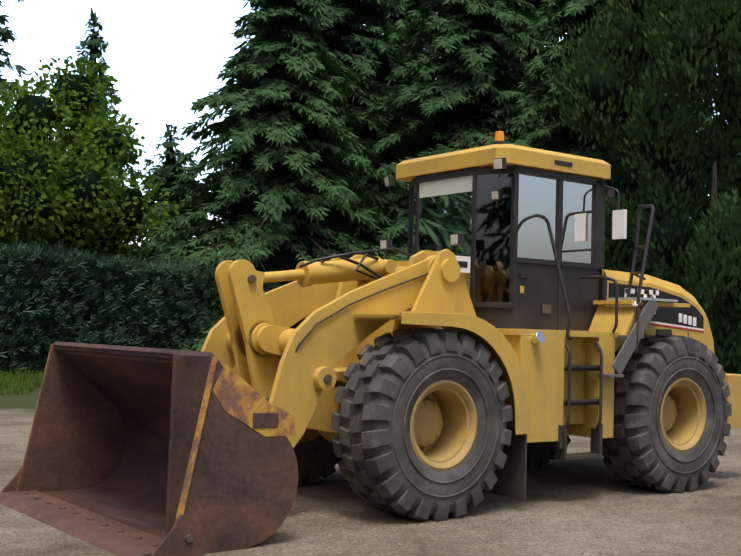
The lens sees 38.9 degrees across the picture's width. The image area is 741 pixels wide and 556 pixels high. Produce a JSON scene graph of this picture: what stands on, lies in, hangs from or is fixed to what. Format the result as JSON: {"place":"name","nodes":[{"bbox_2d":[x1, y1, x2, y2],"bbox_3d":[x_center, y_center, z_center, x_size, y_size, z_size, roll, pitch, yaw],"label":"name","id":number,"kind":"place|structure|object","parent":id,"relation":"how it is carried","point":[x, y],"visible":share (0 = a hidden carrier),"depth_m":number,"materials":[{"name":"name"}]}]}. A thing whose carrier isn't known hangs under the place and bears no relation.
{"place":"outdoors","nodes":[
{"label":"outdoors","id":0,"kind":"place"},
{"bbox_2d":[0,0,727,252],"label":"sky","id":1,"kind":"structure","parent":0,"point":[164,56],"materials":[{"name":"white"}]},
{"bbox_2d":[0,373,740,555],"bbox_3d":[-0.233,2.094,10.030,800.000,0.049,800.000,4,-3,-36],"label":"ground","id":2,"kind":"structure","parent":0,"point":[710,519],"depth_m":8.92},
{"bbox_2d":[0,0,30,122],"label":"conifer tree","id":3,"kind":"object","parent":2,"relation":"on","point":[6,33],"visible":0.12,"depth_m":40.99,"materials":[{"name":"green plant"}]},
{"bbox_2d":[0,368,43,395],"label":"grass tufts","id":4,"kind":"object","parent":2,"relation":"on","point":[19,379],"visible":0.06,"depth_m":25.50,"materials":[{"name":"green plant"}]},
{"bbox_2d":[0,52,179,270],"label":"broadleaf tree","id":5,"kind":"object","parent":2,"relation":"on","point":[50,194],"visible":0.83,"depth_m":34.63,"materials":[{"name":"green plant"}]},
{"bbox_2d":[53,6,148,268],"bbox_3d":[-12.991,-4.191,48.157,7.253,16.692,7.479,4,-4,-37],"label":"conifer tree","id":6,"kind":"object","parent":2,"relation":"on","point":[88,42],"depth_m":48.48,"materials":[{"name":"green plant"}]},
{"bbox_2d":[0,238,264,374],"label":"hedge","id":7,"kind":"object","parent":2,"relation":"on","point":[44,307],"visible":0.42,"depth_m":33.17,"materials":[{"name":"green plant"}]},
{"bbox_2d":[96,122,209,275],"bbox_3d":[-9.091,-1.143,45.455,8.000,11.428,8.916,3,-3,-25],"label":"conifer tree","id":8,"kind":"object","parent":2,"relation":"on","point":[160,172],"depth_m":45.24,"materials":[{"name":"green plant"}]},
{"bbox_2d":[125,0,408,350],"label":"conifer tree","id":9,"kind":"object","parent":2,"relation":"on","point":[242,94],"depth_m":41.08,"materials":[{"name":"green plant"}]},
{"bbox_2d":[197,0,367,276],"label":"conifer tree","id":10,"kind":"object","parent":2,"relation":"on","point":[215,172],"depth_m":56.80,"materials":[{"name":"green plant"}]},
{"bbox_2d":[203,0,426,277],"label":"conifer tree","id":11,"kind":"object","parent":2,"relation":"on","point":[367,56],"depth_m":49.67,"materials":[{"name":"green plant"}]},
{"bbox_2d":[0,430,738,555],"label":"gravel stones","id":12,"kind":"object","parent":2,"relation":"on","point":[399,544],"visible":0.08,"depth_m":9.00,"materials":[{"name":"grey gravel"}]},
{"bbox_2d":[0,131,740,555],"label":"wheel loader","id":13,"kind":"object","parent":2,"relation":"on","point":[500,331],"visible":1,"depth_m":9.68,"materials":[{"name":"metal"}]},
{"bbox_2d":[359,0,444,238],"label":"conifer tree","id":14,"kind":"object","parent":2,"relation":"on","point":[404,8],"depth_m":54.18,"materials":[{"name":"green plant"}]},
{"bbox_2d":[338,0,559,260],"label":"conifer tree","id":15,"kind":"object","parent":2,"relation":"on","point":[435,25],"depth_m":44.66,"materials":[{"name":"green plant"}]},
{"bbox_2d":[495,0,569,125],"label":"conifer tree","id":16,"kind":"object","parent":2,"relation":"on","point":[537,52],"depth_m":54.83,"materials":[{"name":"green plant"}]},
{"bbox_2d":[509,0,724,288],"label":"conifer tree","id":17,"kind":"object","parent":2,"relation":"on","point":[539,66],"depth_m":40.31,"materials":[{"name":"green plant"}]},
{"bbox_2d":[542,73,717,224],"bbox_3d":[12.940,-8.843,50.495,13.528,29.355,13.147,-1,-4,41],"label":"conifer tree","id":18,"kind":"object","parent":2,"relation":"on","point":[707,118],"depth_m":47.62,"materials":[{"name":"green plant"}]},
{"bbox_2d":[540,0,740,302],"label":"thuja tree","id":19,"kind":"object","parent":2,"relation":"on","point":[594,89],"visible":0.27,"depth_m":33.49,"materials":[{"name":"green plant"}]},
{"bbox_2d":[616,0,740,373],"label":"thuja tree","id":20,"kind":"object","parent":2,"relation":"on","point":[684,30],"visible":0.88,"depth_m":29.43,"materials":[{"name":"green plant"}]}
]}

